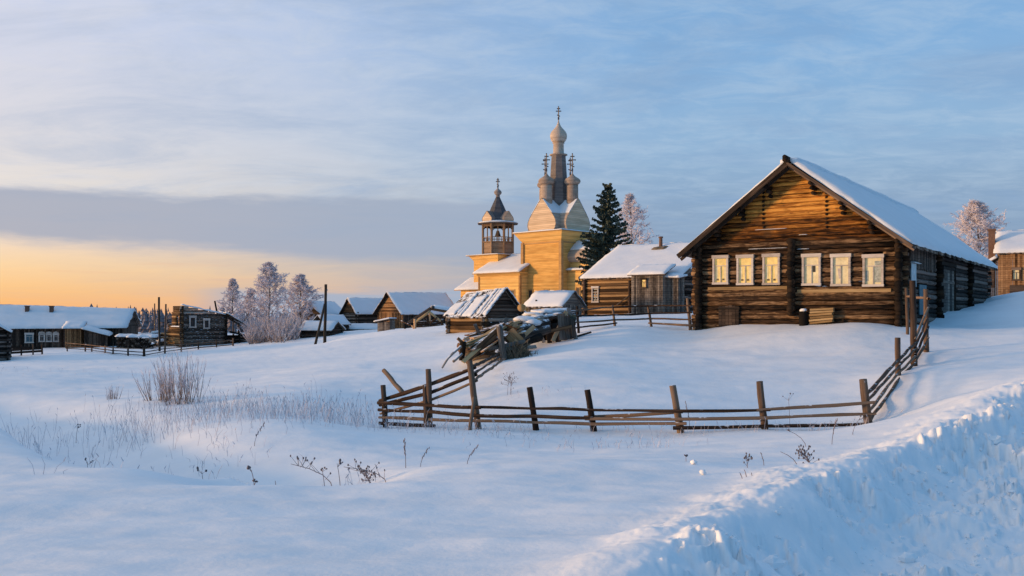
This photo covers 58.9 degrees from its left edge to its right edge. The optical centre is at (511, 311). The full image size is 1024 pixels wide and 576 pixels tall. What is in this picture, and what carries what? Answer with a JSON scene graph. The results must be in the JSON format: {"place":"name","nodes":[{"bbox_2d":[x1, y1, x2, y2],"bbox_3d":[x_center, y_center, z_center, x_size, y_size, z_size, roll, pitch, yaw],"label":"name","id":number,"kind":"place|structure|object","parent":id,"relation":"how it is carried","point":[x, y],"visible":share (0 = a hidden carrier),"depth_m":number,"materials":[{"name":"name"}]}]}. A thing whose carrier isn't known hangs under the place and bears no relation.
{"place":"outdoors","nodes":[
{"label":"outdoors","id":0,"kind":"place"},
{"bbox_2d":[0,367,902,484],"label":"dry grass","id":1,"kind":"structure","parent":0,"point":[303,411],"depth_m":22.23,"materials":[{"name":"beige plant"}]},
{"bbox_2d":[0,291,1023,575],"bbox_3d":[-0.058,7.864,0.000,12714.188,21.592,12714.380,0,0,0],"label":"snow ground","id":2,"kind":"structure","parent":0,"point":[494,505],"depth_m":14.69,"materials":[{"name":"white snow"}]},
{"bbox_2d":[0,323,12,360],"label":"corner shed","id":3,"kind":"structure","parent":2,"relation":"on","point":[5,342],"depth_m":90.74,"materials":[{"name":"brown wood"}]},
{"bbox_2d":[11,345,42,355],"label":"plank fence","id":4,"kind":"object","parent":2,"relation":"on","point":[21,349],"visible":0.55,"depth_m":97.55,"materials":[{"name":"brown wood"}]},
{"bbox_2d":[0,304,142,347],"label":"long house","id":5,"kind":"structure","parent":2,"relation":"on","point":[45,326],"depth_m":114.87,"materials":[{"name":"brown wood"}]},
{"bbox_2d":[24,333,33,342],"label":"window","id":6,"kind":"structure","parent":5,"relation":"in","point":[29,337],"depth_m":113.59,"materials":[{"name":"white paint"}]},
{"bbox_2d":[38,331,45,341],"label":"window","id":7,"kind":"structure","parent":5,"relation":"in","point":[41,334],"depth_m":113.90,"materials":[{"name":"white paint"}]},
{"bbox_2d":[46,332,51,341],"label":"window","id":8,"kind":"structure","parent":5,"relation":"in","point":[48,334],"depth_m":114.04,"materials":[{"name":"white paint"}]},
{"bbox_2d":[53,332,58,341],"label":"window","id":9,"kind":"structure","parent":5,"relation":"in","point":[55,334],"depth_m":114.21,"materials":[{"name":"white paint"}]},
{"bbox_2d":[105,384,123,399],"bbox_3d":[-12.750,2.600,29.049,0.526,0.689,0.330,0,0,-44],"label":"willow bush","id":10,"kind":"object","parent":2,"relation":"on","point":[111,395],"visible":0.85,"depth_m":29.05,"materials":[{"name":"brown plant"}]},
{"bbox_2d":[115,334,129,347],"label":"woodpile","id":11,"kind":"object","parent":2,"relation":"on","point":[122,342],"visible":0.58,"depth_m":111.31,"materials":[{"name":"brown wood"}]},
{"bbox_2d":[126,334,157,348],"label":"woodpile","id":12,"kind":"object","parent":2,"relation":"on","point":[137,342],"visible":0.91,"depth_m":108.45,"materials":[{"name":"brown wood"}]},
{"bbox_2d":[65,304,233,355],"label":"village fence","id":13,"kind":"object","parent":2,"relation":"on","point":[128,348],"visible":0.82,"depth_m":98.22,"materials":[{"name":"brown wood"}]},
{"bbox_2d":[132,366,175,401],"bbox_3d":[-10.907,2.190,27.705,1.421,1.334,0.789,0,0,0],"label":"willow bush","id":14,"kind":"object","parent":2,"relation":"on","point":[159,391],"visible":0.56,"depth_m":27.76,"materials":[{"name":"plant"}]},
{"bbox_2d":[158,297,160,350],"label":"utility pole","id":15,"kind":"object","parent":2,"relation":"on","point":[159,338],"visible":0.9,"depth_m":100.91,"materials":[{"name":"brown wood"}]},
{"bbox_2d":[152,346,210,405],"bbox_3d":[-9.927,1.940,27.243,1.793,1.949,1.122,0,0,-27],"label":"willow bush","id":16,"kind":"object","parent":2,"relation":"on","point":[181,383],"visible":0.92,"depth_m":27.19,"materials":[{"name":"plant"}]},
{"bbox_2d":[90,304,294,332],"bbox_3d":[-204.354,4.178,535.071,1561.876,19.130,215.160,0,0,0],"label":"forest","id":17,"kind":"object","parent":2,"relation":"on","point":[146,319],"visible":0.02,"depth_m":451.66,"materials":[{"name":"grey plant"}]},
{"bbox_2d":[139,301,248,346],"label":"ruined house","id":18,"kind":"structure","parent":2,"relation":"on","point":[194,324],"depth_m":113.85,"materials":[{"name":"brown wood"}]},
{"bbox_2d":[189,315,196,327],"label":"window","id":19,"kind":"structure","parent":18,"relation":"in","point":[192,318],"depth_m":112.74,"materials":[{"name":"white paint"}]},
{"bbox_2d":[203,318,209,328],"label":"window","id":20,"kind":"structure","parent":18,"relation":"in","point":[206,321],"depth_m":113.95,"materials":[{"name":"white paint"}]},
{"bbox_2d":[215,278,244,334],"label":"frosted birch","id":21,"kind":"object","parent":2,"relation":"on","point":[232,285],"visible":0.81,"depth_m":134.76,"materials":[{"name":"white plant"}]},
{"bbox_2d":[231,289,265,330],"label":"frosted birch","id":22,"kind":"object","parent":2,"relation":"on","point":[250,295],"visible":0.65,"depth_m":116.79,"materials":[{"name":"white plant"}]},
{"bbox_2d":[237,315,273,343],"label":"frosted bush","id":23,"kind":"object","parent":2,"relation":"on","point":[250,333],"visible":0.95,"depth_m":107.56,"materials":[{"name":"grey plant"}]},
{"bbox_2d":[246,314,277,342],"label":"frosted bush","id":24,"kind":"object","parent":2,"relation":"on","point":[265,338],"visible":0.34,"depth_m":110.78,"materials":[{"name":"grey plant"}]},
{"bbox_2d":[244,261,302,339],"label":"frosted birch","id":25,"kind":"object","parent":2,"relation":"on","point":[266,282],"visible":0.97,"depth_m":112.43,"materials":[{"name":"white plant"}]},
{"bbox_2d":[257,306,306,342],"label":"frosted bush","id":26,"kind":"object","parent":2,"relation":"on","point":[280,329],"visible":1,"depth_m":105.83,"materials":[{"name":"grey plant"}]},
{"bbox_2d":[268,315,304,339],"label":"frosted bush","id":27,"kind":"object","parent":2,"relation":"on","point":[289,326],"visible":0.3,"depth_m":108.50,"materials":[{"name":"grey plant"}]},
{"bbox_2d":[278,273,323,321],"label":"frosted birch","id":28,"kind":"object","parent":2,"relation":"on","point":[303,289],"visible":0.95,"depth_m":123.82,"materials":[{"name":"white plant"}]},
{"bbox_2d":[290,455,331,485],"bbox_3d":[-2.648,2.127,12.024,0.572,0.495,0.182,0,0,0],"label":"dry weed","id":29,"kind":"object","parent":2,"relation":"on","point":[309,467],"visible":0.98,"depth_m":12.01,"materials":[{"name":"brown plant"}]},
{"bbox_2d":[291,301,341,326],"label":"dark house","id":30,"kind":"structure","parent":2,"relation":"on","point":[333,307],"depth_m":128.46,"materials":[{"name":"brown wood"}]},
{"bbox_2d":[314,284,327,343],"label":"utility pole","id":31,"kind":"object","parent":2,"relation":"on","point":[324,311],"visible":0.91,"depth_m":81.88,"materials":[{"name":"brown wood"}]},
{"bbox_2d":[299,320,345,338],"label":"shed","id":32,"kind":"structure","parent":2,"relation":"on","point":[309,329],"depth_m":107.86,"materials":[{"name":"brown wood"}]},
{"bbox_2d":[313,314,350,330],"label":"shed","id":33,"kind":"structure","parent":2,"relation":"on","point":[344,321],"depth_m":118.34,"materials":[{"name":"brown wood"}]},
{"bbox_2d":[339,297,381,322],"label":"barn","id":34,"kind":"structure","parent":2,"relation":"on","point":[356,310],"depth_m":128.42,"materials":[{"name":"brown wood"}]},
{"bbox_2d":[349,323,376,330],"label":"snow","id":35,"kind":"structure","parent":2,"relation":"on","point":[361,326],"depth_m":119.63,"materials":[{"name":"snow"}]},
{"bbox_2d":[346,458,385,481],"bbox_3d":[-2.018,2.209,12.509,0.604,0.394,0.149,0,0,-8],"label":"dry weed","id":36,"kind":"object","parent":2,"relation":"on","point":[366,470],"visible":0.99,"depth_m":12.51,"materials":[{"name":"brown plant"}]},
{"bbox_2d":[357,465,375,482],"bbox_3d":[-2.125,2.420,13.220,0.275,0.368,0.238,0,0,0],"label":"dry weed","id":37,"kind":"object","parent":2,"relation":"on","point":[364,472],"visible":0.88,"depth_m":13.19,"materials":[{"name":"brown plant"}]},
{"bbox_2d":[373,317,396,331],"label":"outhouse","id":38,"kind":"structure","parent":2,"relation":"on","point":[382,325],"depth_m":84.82,"materials":[{"name":"brown wood"}]},
{"bbox_2d":[382,369,403,391],"bbox_3d":[-3.557,2.094,27.180,1.013,0.763,0.149,0,0,43],"label":"fence post","id":39,"kind":"object","parent":2,"relation":"on","point":[397,386],"visible":0.86,"depth_m":27.14,"materials":[{"name":"brown wood"}]},
{"bbox_2d":[403,438,405,467],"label":"dry weed","id":40,"kind":"object","parent":2,"relation":"on","point":[404,442],"visible":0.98,"depth_m":14.21,"materials":[{"name":"brown plant"}]},
{"bbox_2d":[372,292,453,328],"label":"barn","id":41,"kind":"structure","parent":2,"relation":"on","point":[406,307],"depth_m":122.48,"materials":[{"name":"brown wood"}]},
{"bbox_2d":[401,305,449,328],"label":"timber frame","id":42,"kind":"object","parent":2,"relation":"on","point":[423,314],"visible":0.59,"depth_m":71.65,"materials":[{"name":"brown wood"}]},
{"bbox_2d":[422,385,429,426],"bbox_3d":[-2.158,2.427,22.769,0.147,1.193,0.399,0,0,-18],"label":"prop stick","id":43,"kind":"object","parent":2,"relation":"on","point":[425,408],"visible":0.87,"depth_m":22.72,"materials":[{"name":"brown wood"}]},
{"bbox_2d":[468,397,475,429],"bbox_3d":[-0.976,2.564,21.742,0.102,1.026,0.607,0,0,11],"label":"prop stick","id":44,"kind":"object","parent":2,"relation":"on","point":[471,413],"visible":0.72,"depth_m":21.76,"materials":[{"name":"brown wood"}]},
{"bbox_2d":[443,287,525,333],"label":"log shed","id":45,"kind":"structure","parent":2,"relation":"on","point":[482,309],"depth_m":56.41,"materials":[{"name":"brown wood"}]},
{"bbox_2d":[441,315,550,367],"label":"collapsed shed","id":46,"kind":"structure","parent":2,"relation":"on","point":[519,335],"depth_m":36.85,"materials":[{"name":"brown wood"}]},
{"bbox_2d":[501,372,516,394],"bbox_3d":[-0.075,2.166,27.461,0.525,0.732,0.360,0,0,0],"label":"dry weed","id":47,"kind":"object","parent":2,"relation":"on","point":[509,377],"visible":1,"depth_m":27.44,"materials":[{"name":"plant"}]},
{"bbox_2d":[517,304,525,310],"bbox_3d":[0.500,-0.212,45.150,0.379,0.379,1.304,0,0,4],"label":"log end","id":48,"kind":"object","parent":2,"relation":"on","point":[521,307],"visible":1,"depth_m":44.50,"materials":[{"name":"beige wood"}]},
{"bbox_2d":[454,106,600,311],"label":"church","id":49,"kind":"structure","parent":2,"relation":"on","point":[558,224],"depth_m":121.47,"materials":[{"name":"yellow wood"}]},
{"bbox_2d":[528,289,532,298],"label":"window","id":50,"kind":"structure","parent":49,"relation":"in","point":[530,291],"depth_m":121.75,"materials":[{"name":"brown wood"}]},
{"bbox_2d":[576,287,580,295],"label":"window","id":51,"kind":"structure","parent":49,"relation":"in","point":[578,289],"depth_m":117.60,"materials":[{"name":"beige wood"}]},
{"bbox_2d":[524,290,586,316],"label":"shed","id":52,"kind":"structure","parent":2,"relation":"on","point":[543,299],"depth_m":66.39,"materials":[{"name":"grey wood"}]},
{"bbox_2d":[522,308,591,342],"bbox_3d":[1.909,0.651,41.381,3.717,1.702,2.259,0,0,-25],"label":"woodstack","id":53,"kind":"object","parent":2,"relation":"on","point":[563,324],"visible":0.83,"depth_m":40.74,"materials":[{"name":"grey wood"}]},
{"bbox_2d":[574,183,631,297],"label":"spruce tree","id":54,"kind":"object","parent":2,"relation":"on","point":[600,245],"visible":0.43,"depth_m":92.42,"materials":[{"name":"green plant"}]},
{"bbox_2d":[377,353,875,432],"bbox_3d":[0.562,2.291,25.200,8.700,2.215,15.798,0,0,-34],"label":"split rail fence","id":55,"kind":"object","parent":2,"relation":"on","point":[677,411],"visible":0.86,"depth_m":21.83,"materials":[{"name":"brown wood"}]},
{"bbox_2d":[571,298,691,332],"bbox_3d":[5.756,0.368,44.221,6.678,2.081,2.700,0,0,0],"label":"split rail fence","id":56,"kind":"object","parent":2,"relation":"on","point":[650,319],"visible":0.84,"depth_m":44.40,"materials":[{"name":"brown wood"}]},
{"bbox_2d":[578,236,693,314],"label":"hut","id":57,"kind":"object","parent":2,"relation":"on","point":[659,273],"visible":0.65,"depth_m":72.01,"materials":[{"name":"brown wood"}]},
{"bbox_2d":[591,286,599,302],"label":"window","id":58,"kind":"structure","parent":57,"relation":"in","point":[592,300],"depth_m":73.29,"materials":[{"name":"white paint"}]},
{"bbox_2d":[616,192,658,244],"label":"frosted birch","id":59,"kind":"object","parent":2,"relation":"on","point":[629,206],"visible":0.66,"depth_m":103.32,"materials":[{"name":"white plant"}]},
{"bbox_2d":[743,452,752,467],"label":"dry weed","id":60,"kind":"object","parent":2,"relation":"on","point":[746,457],"visible":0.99,"depth_m":12.68,"materials":[{"name":"brown plant"}]},
{"bbox_2d":[762,555,787,568],"bbox_3d":[2.177,2.107,7.605,0.226,0.133,0.172,0,0,39],"label":"snow chunk","id":61,"kind":"object","parent":2,"relation":"on","point":[774,561],"visible":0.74,"depth_m":7.54,"materials":[{"name":"white snow"}]},
{"bbox_2d":[799,308,807,325],"bbox_3d":[12.836,0.368,39.927,0.420,1.050,0.420,0,0,0],"label":"chopping stump","id":62,"kind":"object","parent":2,"relation":"on","point":[803,316],"visible":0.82,"depth_m":39.77,"materials":[{"name":"brown wood"}]},
{"bbox_2d":[795,444,818,462],"bbox_3d":[4.068,1.998,12.520,0.337,0.356,0.178,0,0,0],"label":"dry weed","id":63,"kind":"object","parent":2,"relation":"on","point":[804,454],"visible":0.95,"depth_m":12.52,"materials":[{"name":"brown plant"}]},
{"bbox_2d":[809,308,834,323],"bbox_3d":[13.507,0.179,39.543,1.056,0.730,0.355,0,0,35],"label":"plank pile","id":64,"kind":"object","parent":2,"relation":"on","point":[827,319],"visible":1,"depth_m":39.41,"materials":[{"name":"brown wood"}]},
{"bbox_2d":[676,154,997,329],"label":"log house","id":65,"kind":"structure","parent":2,"relation":"on","point":[786,239],"depth_m":40.79,"materials":[{"name":"brown wood"}]},
{"bbox_2d":[712,255,729,284],"bbox_3d":[9.778,-1.973,42.463,0.823,1.371,0.230,0,0,35],"label":"window","id":66,"kind":"structure","parent":65,"relation":"in","point":[720,263],"depth_m":42.45,"materials":[{"name":"glass"}]},
{"bbox_2d":[736,254,754,284],"bbox_3d":[10.754,-1.941,41.779,0.849,1.398,0.230,0,0,35],"label":"window","id":67,"kind":"structure","parent":65,"relation":"in","point":[744,263],"depth_m":41.77,"materials":[{"name":"glass"}]},
{"bbox_2d":[762,253,780,284],"bbox_3d":[11.758,-1.933,41.076,0.848,1.423,0.230,0,0,35],"label":"window","id":68,"kind":"structure","parent":65,"relation":"in","point":[771,264],"depth_m":41.07,"materials":[{"name":"glass"}]},
{"bbox_2d":[801,253,821,285],"bbox_3d":[13.232,-1.872,40.044,0.879,1.411,0.230,0,0,35],"label":"window","id":69,"kind":"structure","parent":65,"relation":"in","point":[811,263],"depth_m":40.01,"materials":[{"name":"white paint"}]},
{"bbox_2d":[830,253,851,285],"bbox_3d":[14.267,-1.827,39.319,0.895,1.408,0.230,0,0,35],"label":"window","id":70,"kind":"structure","parent":65,"relation":"in","point":[840,263],"depth_m":39.30,"materials":[{"name":"glass"}]},
{"bbox_2d":[862,254,884,286],"bbox_3d":[15.364,-1.768,38.551,0.906,1.381,0.230,0,0,35],"label":"window","id":71,"kind":"structure","parent":65,"relation":"in","point":[872,264],"depth_m":38.54,"materials":[{"name":"white paint"}]},
{"bbox_2d":[919,284,926,314],"bbox_3d":[18.536,-0.553,40.919,0.040,1.343,1.528,0,0,35],"label":"side window","id":72,"kind":"structure","parent":65,"relation":"in","point":[921,287],"depth_m":40.60,"materials":[{"name":"blue glass"}]},
{"bbox_2d":[942,261,956,312],"bbox_3d":[22.167,-0.685,46.226,0.180,3.670,4.736,0,0,35],"label":"door","id":73,"kind":"structure","parent":65,"relation":"in","point":[948,283],"depth_m":46.92,"materials":[{"name":"grey wood"}]},
{"bbox_2d":[724,403,1023,575],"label":"snow clods","id":74,"kind":"object","parent":2,"relation":"on","point":[967,536],"visible":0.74,"depth_m":10.16,"materials":[{"name":"white snow"}]},
{"bbox_2d":[869,280,929,419],"bbox_3d":[12.403,0.788,28.408,1.025,3.634,16.685,0,0,26],"label":"split rail fence","id":75,"kind":"object","parent":2,"relation":"on","point":[915,352],"visible":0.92,"depth_m":29.50,"materials":[{"name":"brown wood"}]},
{"bbox_2d":[898,552,917,562],"bbox_3d":[3.922,2.448,8.991,0.170,0.122,0.152,0,0,-34],"label":"snow chunk","id":76,"kind":"object","parent":2,"relation":"on","point":[905,557],"visible":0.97,"depth_m":8.94,"materials":[{"name":"white snow"}]},
{"bbox_2d":[936,465,947,473],"bbox_3d":[6.428,2.364,13.601,0.172,0.143,0.178,0,0,-16],"label":"snow chunk","id":77,"kind":"object","parent":2,"relation":"on","point":[941,468],"visible":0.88,"depth_m":13.55,"materials":[{"name":"white snow"}]},
{"bbox_2d":[944,198,1006,257],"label":"frosted birch","id":78,"kind":"object","parent":2,"relation":"on","point":[975,215],"visible":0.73,"depth_m":91.53,"materials":[{"name":"white plant"}]},
{"bbox_2d":[989,435,1005,444],"bbox_3d":[8.039,2.138,15.012,0.352,0.193,0.206,0,0,-26],"label":"snow chunk","id":79,"kind":"object","parent":2,"relation":"on","point":[996,439],"visible":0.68,"depth_m":14.93,"materials":[{"name":"white snow"}]},
{"bbox_2d":[986,229,1023,296],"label":"house","id":80,"kind":"structure","parent":2,"relation":"on","point":[1007,247],"depth_m":73.89,"materials":[{"name":"brown wood"}]},
{"bbox_2d":[1011,267,1020,280],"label":"window","id":81,"kind":"structure","parent":80,"relation":"in","point":[1016,272],"depth_m":73.27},
{"bbox_2d":[0,0,1023,314],"label":"sky","id":82,"kind":"structure","parent":0,"point":[172,151],"materials":[{"name":"blue"}]}
]}

